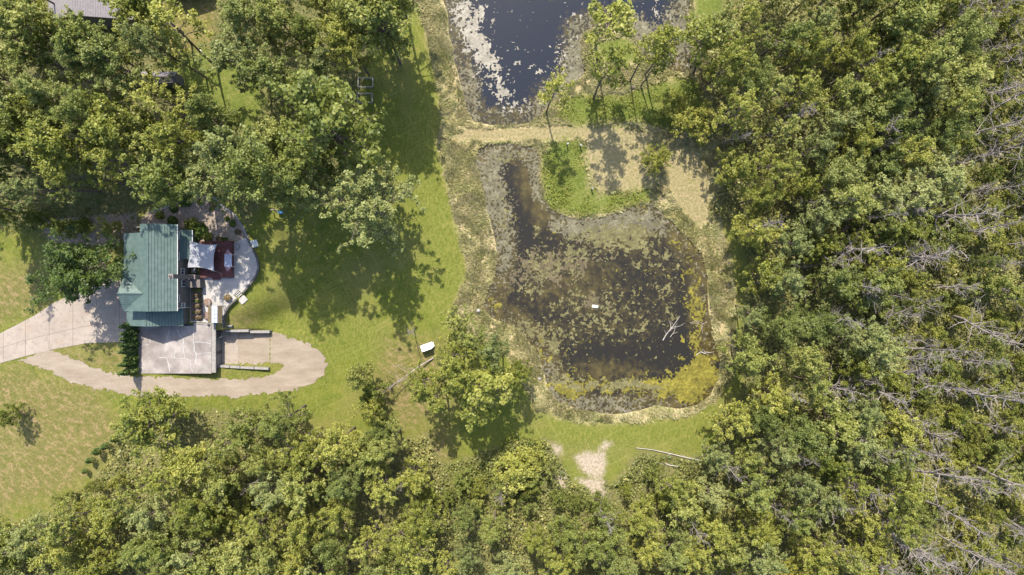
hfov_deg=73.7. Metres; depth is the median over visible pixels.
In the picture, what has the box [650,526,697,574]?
tall tree
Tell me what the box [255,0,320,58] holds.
tall tree
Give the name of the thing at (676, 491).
slender tree
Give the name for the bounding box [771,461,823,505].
tall tree
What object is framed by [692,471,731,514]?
tall tree
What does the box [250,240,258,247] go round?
garden steps
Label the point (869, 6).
tall tree
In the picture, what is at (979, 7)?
bush
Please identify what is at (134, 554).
tall tree
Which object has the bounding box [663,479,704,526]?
leafy tree
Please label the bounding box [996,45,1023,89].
dead tree
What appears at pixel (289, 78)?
slender tree
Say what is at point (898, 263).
leafy tree
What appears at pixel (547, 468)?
bush
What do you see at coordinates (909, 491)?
slender tree
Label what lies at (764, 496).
tree
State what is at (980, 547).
bush
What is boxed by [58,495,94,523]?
bush
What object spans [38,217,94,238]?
bush
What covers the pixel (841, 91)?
leafy tree
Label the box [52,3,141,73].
tall tree
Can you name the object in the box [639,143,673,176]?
bush
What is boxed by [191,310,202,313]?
raised bed
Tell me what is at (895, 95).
tall tree
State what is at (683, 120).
leafy tree
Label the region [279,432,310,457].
dead tree
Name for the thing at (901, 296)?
dead tree
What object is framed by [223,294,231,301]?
planter
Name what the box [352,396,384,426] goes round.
leafy tree
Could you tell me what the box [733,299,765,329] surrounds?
slender tree
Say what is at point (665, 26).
bush
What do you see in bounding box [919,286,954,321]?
bush
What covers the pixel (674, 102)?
bush
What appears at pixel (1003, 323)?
bush
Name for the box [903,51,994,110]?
leafy tree
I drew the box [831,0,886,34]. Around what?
leafy tree
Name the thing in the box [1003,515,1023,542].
dead tree
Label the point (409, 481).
leafy tree
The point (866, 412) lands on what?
tall tree
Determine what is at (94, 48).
tall tree
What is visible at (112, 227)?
bush
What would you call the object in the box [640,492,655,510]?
bush
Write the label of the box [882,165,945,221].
tall tree
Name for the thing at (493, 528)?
tall tree
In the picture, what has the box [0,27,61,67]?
slender tree
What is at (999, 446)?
bush
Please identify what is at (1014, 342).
dead tree
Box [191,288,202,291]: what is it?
raised bed
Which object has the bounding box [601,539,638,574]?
leafy tree
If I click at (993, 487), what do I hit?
leafy tree
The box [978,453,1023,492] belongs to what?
leafy tree
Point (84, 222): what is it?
shrub
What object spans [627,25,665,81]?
slender tree
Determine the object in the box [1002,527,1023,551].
bush
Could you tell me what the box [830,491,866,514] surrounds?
dead tree
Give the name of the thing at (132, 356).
arborvitae
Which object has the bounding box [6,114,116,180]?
tall tree
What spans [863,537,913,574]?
dead tree
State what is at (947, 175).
tall tree
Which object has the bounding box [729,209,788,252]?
leafy tree
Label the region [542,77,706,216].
lush weeds
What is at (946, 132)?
leafy tree
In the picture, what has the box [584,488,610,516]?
bush
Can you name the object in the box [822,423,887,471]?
tall tree
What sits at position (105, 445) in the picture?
topiary
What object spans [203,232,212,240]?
shrub
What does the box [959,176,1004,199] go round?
dead tree
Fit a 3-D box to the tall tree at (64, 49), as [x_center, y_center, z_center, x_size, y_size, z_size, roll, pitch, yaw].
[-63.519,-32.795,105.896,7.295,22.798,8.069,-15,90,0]
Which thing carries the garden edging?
on the ground at (350, 306)
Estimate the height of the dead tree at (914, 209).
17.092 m
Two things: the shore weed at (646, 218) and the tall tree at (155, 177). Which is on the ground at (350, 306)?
the tall tree at (155, 177)
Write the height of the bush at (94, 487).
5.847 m
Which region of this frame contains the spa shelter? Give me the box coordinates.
[208,302,225,322]
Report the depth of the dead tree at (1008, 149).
114.88 m
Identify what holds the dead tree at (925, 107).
on the ground at (350, 306)
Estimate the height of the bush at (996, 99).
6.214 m
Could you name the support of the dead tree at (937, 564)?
on the ground at (350, 306)
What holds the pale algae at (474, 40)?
on the pond water at (544, 30)
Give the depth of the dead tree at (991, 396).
109.06 m
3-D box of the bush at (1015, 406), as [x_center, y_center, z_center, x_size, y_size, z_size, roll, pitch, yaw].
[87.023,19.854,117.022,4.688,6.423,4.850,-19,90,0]
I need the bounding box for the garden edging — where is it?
[148,196,248,238]
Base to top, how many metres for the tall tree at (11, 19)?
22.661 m
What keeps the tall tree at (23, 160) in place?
on the ground at (350, 306)
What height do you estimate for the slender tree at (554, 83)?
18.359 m
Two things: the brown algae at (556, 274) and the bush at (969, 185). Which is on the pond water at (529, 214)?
the brown algae at (556, 274)
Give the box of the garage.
[138,323,222,373]
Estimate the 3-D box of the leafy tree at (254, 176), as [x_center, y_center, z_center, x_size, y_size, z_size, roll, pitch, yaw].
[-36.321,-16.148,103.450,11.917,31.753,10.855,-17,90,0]
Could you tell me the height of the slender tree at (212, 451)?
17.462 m
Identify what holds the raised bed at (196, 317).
on the mulch bed at (196, 303)
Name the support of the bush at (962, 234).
on the ground at (350, 306)
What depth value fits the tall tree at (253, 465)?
107.87 m
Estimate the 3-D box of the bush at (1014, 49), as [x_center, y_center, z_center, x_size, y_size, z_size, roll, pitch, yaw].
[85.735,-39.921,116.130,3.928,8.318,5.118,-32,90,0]
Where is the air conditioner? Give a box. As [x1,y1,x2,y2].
[191,268,197,272]
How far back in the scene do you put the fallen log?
119.71 m
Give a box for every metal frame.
[357,93,372,103]
[358,77,373,87]
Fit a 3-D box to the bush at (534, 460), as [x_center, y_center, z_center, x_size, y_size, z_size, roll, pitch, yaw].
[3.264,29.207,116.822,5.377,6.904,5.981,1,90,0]
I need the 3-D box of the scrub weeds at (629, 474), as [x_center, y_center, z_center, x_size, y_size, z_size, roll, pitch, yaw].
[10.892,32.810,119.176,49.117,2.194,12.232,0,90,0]
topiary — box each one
[85,456,94,463]
[91,447,101,455]
[100,442,110,449]
[109,434,120,442]
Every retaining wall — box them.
[218,364,269,369]
[222,299,236,326]
[225,329,272,332]
[242,236,259,293]
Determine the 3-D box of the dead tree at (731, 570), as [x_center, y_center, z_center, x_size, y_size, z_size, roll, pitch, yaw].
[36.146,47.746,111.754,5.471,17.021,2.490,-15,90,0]
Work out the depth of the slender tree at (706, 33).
104.15 m
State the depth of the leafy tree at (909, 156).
106.68 m
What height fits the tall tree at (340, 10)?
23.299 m
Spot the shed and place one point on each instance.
(176, 78)
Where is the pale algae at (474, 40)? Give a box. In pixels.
[448,0,687,115]
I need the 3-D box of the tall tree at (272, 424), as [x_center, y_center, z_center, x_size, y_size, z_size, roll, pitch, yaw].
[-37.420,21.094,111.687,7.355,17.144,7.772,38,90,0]
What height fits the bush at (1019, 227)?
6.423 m
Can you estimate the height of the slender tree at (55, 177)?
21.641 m
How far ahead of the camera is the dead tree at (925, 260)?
106.36 m
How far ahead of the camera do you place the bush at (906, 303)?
115.58 m
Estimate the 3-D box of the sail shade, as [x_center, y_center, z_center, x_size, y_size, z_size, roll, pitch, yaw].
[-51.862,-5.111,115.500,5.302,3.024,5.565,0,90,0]
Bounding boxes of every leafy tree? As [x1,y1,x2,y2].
[0,174,40,218]
[0,514,15,547]
[0,525,45,574]
[21,502,114,574]
[73,534,122,574]
[86,488,140,544]
[107,385,189,465]
[118,106,187,165]
[166,477,240,534]
[192,448,255,510]
[198,489,255,543]
[204,129,294,213]
[218,401,270,452]
[232,559,259,574]
[265,69,387,190]
[267,427,324,479]
[270,534,319,574]
[278,456,326,519]
[279,503,325,558]
[306,0,343,33]
[310,481,357,532]
[311,519,355,571]
[323,556,363,574]
[345,360,375,391]
[348,433,388,483]
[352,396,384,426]
[360,546,406,574]
[363,410,398,445]
[374,538,429,574]
[394,452,435,498]
[396,491,447,547]
[450,497,481,538]
[492,445,535,504]
[501,359,537,389]
[518,521,552,556]
[535,535,582,574]
[547,512,581,556]
[571,515,615,569]
[585,505,630,560]
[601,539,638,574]
[619,494,665,543]
[627,530,666,569]
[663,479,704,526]
[669,99,715,145]
[677,525,717,574]
[686,501,735,553]
[686,556,724,574]
[689,1,739,51]
[701,398,758,442]
[708,527,749,569]
[713,143,761,191]
[716,329,778,385]
[721,54,776,111]
[723,566,755,574]
[727,436,771,483]
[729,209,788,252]
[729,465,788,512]
[736,508,783,552]
[738,174,788,218]
[740,245,791,294]
[740,395,790,439]
[746,371,799,421]
[751,0,784,13]
[759,306,819,348]
[768,400,837,461]
[772,552,813,574]
[777,22,840,85]
[778,165,821,206]
[784,528,842,574]
[792,302,852,346]
[794,389,879,458]
[797,228,847,264]
[798,446,855,484]
[799,256,862,307]
[800,147,866,200]
[805,0,843,17]
[805,71,873,118]
[814,535,894,574]
[817,19,888,77]
[821,349,883,391]
[825,228,882,268]
[830,94,907,141]
[830,114,884,161]
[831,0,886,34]
[837,492,884,540]
[838,433,925,483]
[842,262,906,313]
[843,200,910,249]
[845,147,904,183]
[846,525,898,574]
[850,101,930,156]
[851,9,909,62]
[853,365,915,398]
[855,241,911,285]
[867,203,934,251]
[868,126,948,180]
[871,401,928,453]
[885,240,922,257]
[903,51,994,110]
[904,521,932,550]
[908,110,983,153]
[915,0,985,37]
[922,7,998,71]
[956,466,1003,501]
[960,49,986,67]
[962,252,1007,270]
[965,327,1009,354]
[967,45,1005,67]
[968,350,1011,375]
[969,499,1013,530]
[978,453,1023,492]
[983,276,1023,306]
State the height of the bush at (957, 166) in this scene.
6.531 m
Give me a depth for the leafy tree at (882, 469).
106.89 m
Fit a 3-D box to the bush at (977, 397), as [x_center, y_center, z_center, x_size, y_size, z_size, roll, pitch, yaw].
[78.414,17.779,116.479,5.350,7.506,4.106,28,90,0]
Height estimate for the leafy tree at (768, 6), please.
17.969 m
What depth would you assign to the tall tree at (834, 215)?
107.24 m
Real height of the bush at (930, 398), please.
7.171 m
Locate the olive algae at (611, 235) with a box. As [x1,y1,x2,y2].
[485,145,712,402]
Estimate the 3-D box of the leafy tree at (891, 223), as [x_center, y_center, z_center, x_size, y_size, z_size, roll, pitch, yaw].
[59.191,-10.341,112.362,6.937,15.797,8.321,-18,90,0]
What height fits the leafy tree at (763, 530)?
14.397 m
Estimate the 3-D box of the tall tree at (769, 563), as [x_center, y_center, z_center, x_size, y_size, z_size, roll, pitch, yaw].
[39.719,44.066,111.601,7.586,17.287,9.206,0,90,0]
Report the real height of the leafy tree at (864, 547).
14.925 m
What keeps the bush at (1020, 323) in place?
on the ground at (350, 306)
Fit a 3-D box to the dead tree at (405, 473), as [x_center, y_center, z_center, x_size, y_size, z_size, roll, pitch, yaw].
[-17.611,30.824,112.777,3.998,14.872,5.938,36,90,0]
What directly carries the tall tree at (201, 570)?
on the ground at (350, 306)
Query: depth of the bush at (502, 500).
116.12 m
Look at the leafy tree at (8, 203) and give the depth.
109.94 m
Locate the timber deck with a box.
[200,241,233,279]
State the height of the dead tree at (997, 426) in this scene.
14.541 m
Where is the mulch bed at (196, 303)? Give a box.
[191,288,202,320]
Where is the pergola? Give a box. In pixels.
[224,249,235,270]
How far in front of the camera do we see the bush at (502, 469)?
115.36 m
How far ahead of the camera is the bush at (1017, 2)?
117.35 m
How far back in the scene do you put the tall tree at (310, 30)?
101.99 m
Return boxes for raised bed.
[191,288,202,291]
[191,294,202,296]
[191,299,202,302]
[191,304,202,307]
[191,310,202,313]
[191,316,202,319]
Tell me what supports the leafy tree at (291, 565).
on the ground at (350, 306)
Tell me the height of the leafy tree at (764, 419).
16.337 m
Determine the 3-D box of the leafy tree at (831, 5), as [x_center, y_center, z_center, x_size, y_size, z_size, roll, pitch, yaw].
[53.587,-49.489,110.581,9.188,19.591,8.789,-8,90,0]
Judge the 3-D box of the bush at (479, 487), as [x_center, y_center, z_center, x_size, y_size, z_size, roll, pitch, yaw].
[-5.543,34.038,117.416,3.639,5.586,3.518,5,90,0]
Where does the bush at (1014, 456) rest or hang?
on the ground at (350, 306)
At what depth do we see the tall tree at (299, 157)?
96.91 m
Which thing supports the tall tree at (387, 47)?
on the ground at (350, 306)
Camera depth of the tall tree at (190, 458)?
104.66 m
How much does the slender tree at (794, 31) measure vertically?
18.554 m
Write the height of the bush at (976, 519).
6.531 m
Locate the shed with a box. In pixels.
[140,71,183,85]
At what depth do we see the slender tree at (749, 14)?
105.46 m
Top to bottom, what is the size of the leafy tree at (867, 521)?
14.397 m
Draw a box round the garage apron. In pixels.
[222,331,237,363]
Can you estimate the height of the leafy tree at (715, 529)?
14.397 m
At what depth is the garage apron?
119.93 m
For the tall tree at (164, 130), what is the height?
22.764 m
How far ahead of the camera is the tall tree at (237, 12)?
100.04 m
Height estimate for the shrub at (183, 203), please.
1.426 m
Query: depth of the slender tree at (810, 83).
106.11 m
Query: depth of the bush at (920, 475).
114.73 m
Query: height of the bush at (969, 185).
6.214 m
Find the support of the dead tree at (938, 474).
on the ground at (350, 306)
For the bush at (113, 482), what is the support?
on the ground at (350, 306)
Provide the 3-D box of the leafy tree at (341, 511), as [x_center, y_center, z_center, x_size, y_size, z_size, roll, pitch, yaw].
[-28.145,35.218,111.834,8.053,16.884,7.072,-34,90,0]
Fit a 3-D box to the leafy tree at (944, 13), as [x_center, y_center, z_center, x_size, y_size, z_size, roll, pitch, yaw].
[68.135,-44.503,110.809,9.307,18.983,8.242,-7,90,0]
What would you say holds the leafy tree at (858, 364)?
on the ground at (350, 306)
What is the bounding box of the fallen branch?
[663,316,679,339]
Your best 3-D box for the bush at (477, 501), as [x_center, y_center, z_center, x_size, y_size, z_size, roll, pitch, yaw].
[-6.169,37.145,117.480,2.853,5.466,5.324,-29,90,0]
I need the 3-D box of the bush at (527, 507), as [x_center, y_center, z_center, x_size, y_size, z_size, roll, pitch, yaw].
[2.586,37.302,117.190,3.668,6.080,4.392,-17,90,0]
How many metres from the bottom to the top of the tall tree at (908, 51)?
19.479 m
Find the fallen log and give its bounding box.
[638,448,699,460]
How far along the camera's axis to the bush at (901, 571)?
117.83 m
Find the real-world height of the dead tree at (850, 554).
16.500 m
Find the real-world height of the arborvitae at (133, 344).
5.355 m
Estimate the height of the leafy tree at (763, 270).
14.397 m
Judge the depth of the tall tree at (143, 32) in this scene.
99.22 m
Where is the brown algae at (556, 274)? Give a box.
[486,165,685,369]
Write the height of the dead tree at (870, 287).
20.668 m
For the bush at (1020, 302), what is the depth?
117.78 m
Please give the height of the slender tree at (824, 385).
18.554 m
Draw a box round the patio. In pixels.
[190,237,256,322]
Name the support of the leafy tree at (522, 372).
on the ground at (350, 306)
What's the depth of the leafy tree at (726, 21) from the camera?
106.60 m
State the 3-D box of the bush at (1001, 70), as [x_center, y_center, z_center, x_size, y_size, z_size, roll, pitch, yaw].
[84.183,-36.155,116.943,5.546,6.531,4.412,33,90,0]
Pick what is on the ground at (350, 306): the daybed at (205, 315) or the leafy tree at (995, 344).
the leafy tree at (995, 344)
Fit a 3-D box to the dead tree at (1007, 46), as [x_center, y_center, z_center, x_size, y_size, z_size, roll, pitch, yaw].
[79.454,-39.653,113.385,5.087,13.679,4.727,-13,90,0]
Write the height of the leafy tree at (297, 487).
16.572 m
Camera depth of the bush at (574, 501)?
116.40 m
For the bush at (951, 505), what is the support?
on the ground at (350, 306)
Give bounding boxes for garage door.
[217,337,221,350]
[217,354,221,367]
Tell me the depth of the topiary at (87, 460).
115.32 m
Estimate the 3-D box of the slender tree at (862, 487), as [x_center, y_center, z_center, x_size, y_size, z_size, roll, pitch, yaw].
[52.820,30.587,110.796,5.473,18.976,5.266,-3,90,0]
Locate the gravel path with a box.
[17,332,327,398]
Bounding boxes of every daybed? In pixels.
[203,312,207,319]
[204,298,211,305]
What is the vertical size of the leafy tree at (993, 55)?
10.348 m
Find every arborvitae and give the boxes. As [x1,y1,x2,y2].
[116,365,139,375]
[117,346,138,354]
[117,359,138,368]
[118,322,138,329]
[118,334,138,342]
[119,328,139,336]
[119,340,140,348]
[122,352,139,362]
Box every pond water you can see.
[443,0,692,125]
[476,144,719,413]
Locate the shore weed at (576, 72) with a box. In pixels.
[444,0,692,124]
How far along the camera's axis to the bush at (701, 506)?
114.48 m
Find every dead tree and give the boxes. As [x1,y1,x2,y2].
[1,189,55,203]
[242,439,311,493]
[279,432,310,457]
[380,357,433,393]
[396,461,421,490]
[494,488,504,505]
[595,496,615,535]
[677,519,710,548]
[707,446,747,481]
[716,565,745,574]
[722,125,753,145]
[745,201,783,236]
[755,494,797,526]
[766,378,809,404]
[772,102,817,135]
[773,441,820,466]
[789,189,854,206]
[792,474,853,525]
[800,250,862,268]
[800,362,868,411]
[809,304,868,329]
[826,223,896,263]
[826,479,893,515]
[829,47,895,90]
[829,355,884,390]
[829,537,869,569]
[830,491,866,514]
[840,260,887,313]
[843,201,908,229]
[845,114,901,144]
[850,377,915,425]
[850,540,907,574]
[852,135,900,157]
[859,289,883,313]
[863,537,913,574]
[864,438,899,462]
[866,503,903,546]
[870,299,923,329]
[870,438,921,471]
[871,284,918,302]
[873,504,937,572]
[879,239,968,275]
[881,342,955,380]
[881,509,965,574]
[883,425,953,469]
[885,239,949,269]
[885,361,940,394]
[885,449,995,514]
[886,326,932,347]
[892,191,929,230]
[898,406,939,436]
[901,194,940,221]
[904,338,983,364]
[904,363,978,399]
[904,537,953,574]
[908,294,946,317]
[911,0,991,45]
[914,86,956,125]
[921,420,964,459]
[923,183,1015,240]
[924,498,998,547]
[924,527,1012,574]
[926,143,999,182]
[932,275,982,300]
[939,468,1010,504]
[942,372,1023,419]
[944,343,1014,370]
[947,294,1016,344]
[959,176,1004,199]
[959,213,1023,239]
[959,543,1021,574]
[965,88,1023,150]
[968,36,1023,60]
[969,444,1023,503]
[970,131,1023,163]
[970,416,1021,437]
[971,250,1023,275]
[974,74,1023,111]
[978,0,1022,26]
[979,383,1023,399]
[984,175,1023,199]
[989,277,1023,316]
[989,514,1023,539]
[990,68,1023,108]
[995,8,1023,48]
[995,320,1023,352]
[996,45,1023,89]
[999,234,1023,249]
[1000,134,1023,175]
[1000,555,1023,567]
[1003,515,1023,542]
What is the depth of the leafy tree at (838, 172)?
105.80 m
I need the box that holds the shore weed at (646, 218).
[476,143,719,413]
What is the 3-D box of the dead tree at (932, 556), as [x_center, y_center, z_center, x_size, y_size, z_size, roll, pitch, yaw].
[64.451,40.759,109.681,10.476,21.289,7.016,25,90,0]
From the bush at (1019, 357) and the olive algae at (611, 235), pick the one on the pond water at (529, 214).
the olive algae at (611, 235)
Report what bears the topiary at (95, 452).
on the ground at (350, 306)
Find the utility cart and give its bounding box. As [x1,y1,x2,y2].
[420,341,433,351]
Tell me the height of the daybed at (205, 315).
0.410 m
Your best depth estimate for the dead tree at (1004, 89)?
111.34 m
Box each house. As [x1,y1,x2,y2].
[49,0,141,27]
[117,223,204,326]
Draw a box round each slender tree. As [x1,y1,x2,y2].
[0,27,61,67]
[0,27,106,91]
[0,80,60,129]
[0,152,60,181]
[0,168,101,211]
[2,0,68,55]
[7,88,63,121]
[23,492,116,546]
[24,95,127,157]
[42,150,130,196]
[80,137,168,181]
[98,470,163,522]
[107,0,181,59]
[114,0,191,44]
[122,69,216,135]
[135,460,185,499]
[138,0,213,64]
[201,422,254,472]
[235,494,288,545]
[281,0,323,12]
[283,73,306,117]
[345,514,387,567]
[362,463,399,508]
[373,507,420,562]
[401,525,437,574]
[404,359,440,402]
[417,381,456,414]
[428,548,458,574]
[431,360,476,402]
[433,332,474,378]
[439,304,473,340]
[449,361,501,410]
[451,320,489,362]
[454,394,501,433]
[476,330,509,370]
[478,359,514,407]
[537,66,574,114]
[585,0,638,56]
[586,42,632,98]
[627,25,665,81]
[640,42,675,86]
[645,24,685,74]
[653,471,693,508]
[679,11,731,73]
[710,86,762,141]
[718,0,771,51]
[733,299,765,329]
[746,114,811,152]
[750,144,805,181]
[752,68,795,106]
[755,19,819,64]
[766,255,806,311]
[768,65,823,119]
[768,496,820,535]
[788,363,835,399]
[809,524,871,574]
[811,463,878,503]
[843,58,899,108]
[861,505,931,551]
[863,469,934,510]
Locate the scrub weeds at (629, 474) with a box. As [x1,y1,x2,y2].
[434,441,714,510]
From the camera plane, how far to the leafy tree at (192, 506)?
105.63 m
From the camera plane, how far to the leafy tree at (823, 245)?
109.27 m
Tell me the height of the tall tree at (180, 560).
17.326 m
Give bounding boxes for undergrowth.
[0,0,377,243]
[0,0,1023,574]
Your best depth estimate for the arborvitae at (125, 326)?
113.70 m
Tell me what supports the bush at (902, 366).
on the ground at (350, 306)
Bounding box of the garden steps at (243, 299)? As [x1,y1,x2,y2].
[232,290,247,304]
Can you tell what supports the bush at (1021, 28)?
on the ground at (350, 306)
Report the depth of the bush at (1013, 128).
116.26 m
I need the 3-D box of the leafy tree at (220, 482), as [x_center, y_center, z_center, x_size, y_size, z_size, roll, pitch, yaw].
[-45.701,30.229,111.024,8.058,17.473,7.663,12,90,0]
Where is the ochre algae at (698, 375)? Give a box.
[486,144,718,405]
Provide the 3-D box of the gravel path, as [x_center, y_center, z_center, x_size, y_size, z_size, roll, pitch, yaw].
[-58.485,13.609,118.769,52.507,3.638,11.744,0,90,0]
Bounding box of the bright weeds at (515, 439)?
[447,434,552,483]
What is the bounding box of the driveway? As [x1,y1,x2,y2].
[0,277,137,362]
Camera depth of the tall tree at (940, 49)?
102.99 m
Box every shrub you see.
[76,217,92,232]
[154,210,164,219]
[166,216,177,223]
[169,205,177,212]
[178,194,192,207]
[184,217,198,231]
[193,222,207,237]
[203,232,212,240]
[228,219,236,226]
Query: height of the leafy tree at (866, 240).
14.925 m
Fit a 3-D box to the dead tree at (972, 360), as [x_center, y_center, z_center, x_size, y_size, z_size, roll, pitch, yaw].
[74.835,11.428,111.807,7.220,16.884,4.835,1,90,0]
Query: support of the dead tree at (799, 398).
on the ground at (350, 306)
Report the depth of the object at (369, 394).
114.45 m
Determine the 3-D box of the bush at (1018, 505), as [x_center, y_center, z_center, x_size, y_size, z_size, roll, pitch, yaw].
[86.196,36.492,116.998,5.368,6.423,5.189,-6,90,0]
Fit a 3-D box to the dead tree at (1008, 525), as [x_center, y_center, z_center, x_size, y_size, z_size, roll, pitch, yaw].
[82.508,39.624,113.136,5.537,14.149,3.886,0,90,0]
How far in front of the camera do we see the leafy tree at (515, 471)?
113.74 m
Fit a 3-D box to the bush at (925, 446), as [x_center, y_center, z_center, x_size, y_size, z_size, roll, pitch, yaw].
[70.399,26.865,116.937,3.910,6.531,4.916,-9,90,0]
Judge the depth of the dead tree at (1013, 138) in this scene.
111.30 m
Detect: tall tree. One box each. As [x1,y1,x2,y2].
[0,0,82,59]
[0,49,61,98]
[0,91,36,167]
[0,100,59,154]
[0,132,40,170]
[0,168,21,183]
[0,199,22,212]
[0,507,72,568]
[1,558,44,574]
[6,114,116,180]
[9,68,118,118]
[10,0,45,26]
[44,549,106,574]
[48,81,139,133]
[49,36,131,99]
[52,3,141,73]
[65,19,172,98]
[66,92,160,165]
[98,0,183,32]
[115,17,206,81]
[116,515,172,574]
[122,482,188,539]
[123,146,195,211]
[131,520,201,574]
[139,108,223,163]
[146,540,204,574]
[160,441,223,487]
[166,526,226,574]
[172,148,242,213]
[177,545,236,574]
[182,92,243,146]
[192,122,275,192]
[193,23,275,93]
[212,521,267,574]
[215,0,281,51]
[235,40,304,111]
[240,444,289,479]
[244,521,291,574]
[246,464,300,513]
[248,552,295,574]
[250,106,319,153]
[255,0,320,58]
[257,389,312,443]
[266,157,329,232]
[268,140,341,199]
[289,12,342,71]
[292,553,322,574]
[297,38,348,86]
[307,421,362,472]
[311,12,373,76]
[313,74,354,124]
[318,0,376,35]
[321,451,365,501]
[336,0,421,62]
[339,0,413,64]
[367,418,408,462]
[395,0,411,20]
[449,534,483,574]
[476,509,510,547]
[488,550,525,574]
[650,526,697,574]
[691,31,759,94]
[691,438,733,474]
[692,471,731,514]
[741,533,789,574]
[750,430,802,466]
[763,219,814,262]
[766,340,829,375]
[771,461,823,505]
[784,128,838,165]
[785,0,830,18]
[789,190,850,239]
[790,6,840,47]
[795,469,848,522]
[801,102,857,139]
[821,176,881,222]
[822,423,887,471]
[825,312,893,366]
[826,388,886,434]
[839,0,888,15]
[845,321,909,379]
[846,167,912,216]
[851,30,932,94]
[863,81,916,137]
[864,0,928,27]
[871,0,941,44]
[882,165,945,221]
[889,77,951,111]
[891,27,963,90]
[897,149,974,201]
[919,85,985,122]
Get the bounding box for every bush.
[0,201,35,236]
[0,401,26,429]
[0,521,11,554]
[20,205,59,230]
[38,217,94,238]
[48,488,77,508]
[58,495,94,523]
[80,498,104,511]
[83,477,105,493]
[90,216,123,241]
[102,472,126,490]
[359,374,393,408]
[418,485,441,507]
[444,485,455,507]
[452,460,473,497]
[465,491,486,514]
[469,476,489,497]
[492,466,518,497]
[496,492,508,507]
[517,441,546,472]
[517,478,541,501]
[517,495,537,517]
[518,464,544,492]
[539,461,557,479]
[548,483,568,509]
[567,493,583,511]
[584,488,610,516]
[618,482,632,500]
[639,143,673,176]
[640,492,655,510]
[643,462,660,480]
[652,87,691,120]
[655,491,677,513]
[658,20,673,42]
[660,472,686,500]
[685,494,712,527]
[860,300,907,329]
[879,566,915,574]
[881,411,924,447]
[883,480,927,517]
[886,329,911,352]
[887,360,913,387]
[890,387,926,415]
[892,373,943,404]
[893,291,927,317]
[899,462,930,484]
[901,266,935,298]
[901,543,948,574]
[903,344,955,372]
[904,400,945,434]
[906,492,947,539]
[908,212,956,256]
[913,204,945,221]
[914,433,943,458]
[915,321,948,345]
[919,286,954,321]
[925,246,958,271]
[928,181,965,210]
[929,491,964,515]
[931,357,965,389]
[931,429,961,450]
[933,154,970,175]
[934,197,979,227]
[934,403,974,431]
[936,538,973,565]
[938,452,972,479]
[940,338,973,361]
[941,221,974,249]
[942,130,980,157]
[942,268,980,305]
[942,302,983,330]
[949,105,973,124]
[949,508,989,543]
[953,378,989,403]
[953,433,992,467]
[954,173,985,202]
[956,76,996,101]
[958,266,1010,302]
[959,408,991,441]
[959,560,992,574]
[960,16,998,48]
[961,0,992,19]
[962,219,1007,251]
[963,532,1009,563]
[965,433,1015,463]
[966,115,1007,147]
[975,86,1010,118]
[975,162,1009,185]
[976,308,1015,336]
[981,194,1013,224]
[982,375,1015,400]
[986,406,1023,439]
[988,60,1019,92]
[989,116,1023,145]
[991,5,1023,36]
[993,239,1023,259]
[995,0,1023,12]
[997,38,1023,66]
[997,351,1023,379]
[997,487,1023,516]
[998,460,1023,491]
[998,560,1023,574]
[999,92,1023,121]
[999,177,1023,205]
[1000,389,1023,417]
[1001,215,1023,240]
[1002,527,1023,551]
[1005,21,1023,43]
[1005,147,1023,175]
[1006,437,1023,465]
[1008,300,1023,318]
[1008,506,1023,524]
[1011,319,1023,342]
[1017,128,1023,152]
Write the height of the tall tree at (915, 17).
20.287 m
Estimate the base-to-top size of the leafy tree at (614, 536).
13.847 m
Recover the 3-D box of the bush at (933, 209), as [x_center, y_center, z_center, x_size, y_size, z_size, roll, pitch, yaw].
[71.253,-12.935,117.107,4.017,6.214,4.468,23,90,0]
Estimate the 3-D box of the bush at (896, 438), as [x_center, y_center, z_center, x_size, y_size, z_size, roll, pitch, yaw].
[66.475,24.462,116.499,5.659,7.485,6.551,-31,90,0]
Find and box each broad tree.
[23,221,135,314]
[308,159,425,256]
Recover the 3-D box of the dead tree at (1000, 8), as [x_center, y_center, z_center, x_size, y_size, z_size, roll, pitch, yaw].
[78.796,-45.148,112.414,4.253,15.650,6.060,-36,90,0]
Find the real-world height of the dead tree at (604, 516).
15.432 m
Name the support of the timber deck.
on the patio
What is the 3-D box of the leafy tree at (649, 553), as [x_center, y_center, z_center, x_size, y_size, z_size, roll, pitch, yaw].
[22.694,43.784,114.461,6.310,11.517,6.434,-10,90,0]
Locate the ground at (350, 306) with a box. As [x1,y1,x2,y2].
[0,0,1023,574]
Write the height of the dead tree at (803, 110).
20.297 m
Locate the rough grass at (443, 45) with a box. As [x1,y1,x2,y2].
[413,0,738,424]
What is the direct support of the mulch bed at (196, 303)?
on the ground at (350, 306)
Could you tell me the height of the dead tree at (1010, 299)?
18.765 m
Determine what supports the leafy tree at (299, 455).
on the ground at (350, 306)
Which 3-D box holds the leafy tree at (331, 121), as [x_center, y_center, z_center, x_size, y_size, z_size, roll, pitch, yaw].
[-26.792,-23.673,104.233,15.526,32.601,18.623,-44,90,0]
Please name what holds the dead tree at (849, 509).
on the ground at (350, 306)
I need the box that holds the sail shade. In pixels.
[187,240,222,272]
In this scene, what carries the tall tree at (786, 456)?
on the ground at (350, 306)
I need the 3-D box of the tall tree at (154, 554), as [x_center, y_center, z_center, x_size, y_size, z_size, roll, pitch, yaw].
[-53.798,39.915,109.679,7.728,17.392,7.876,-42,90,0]
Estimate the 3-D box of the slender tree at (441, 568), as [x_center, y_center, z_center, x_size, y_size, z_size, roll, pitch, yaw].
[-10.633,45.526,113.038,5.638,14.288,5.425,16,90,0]
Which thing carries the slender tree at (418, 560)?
on the ground at (350, 306)
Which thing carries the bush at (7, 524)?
on the ground at (350, 306)
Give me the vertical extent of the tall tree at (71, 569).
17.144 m
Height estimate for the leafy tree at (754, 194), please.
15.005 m

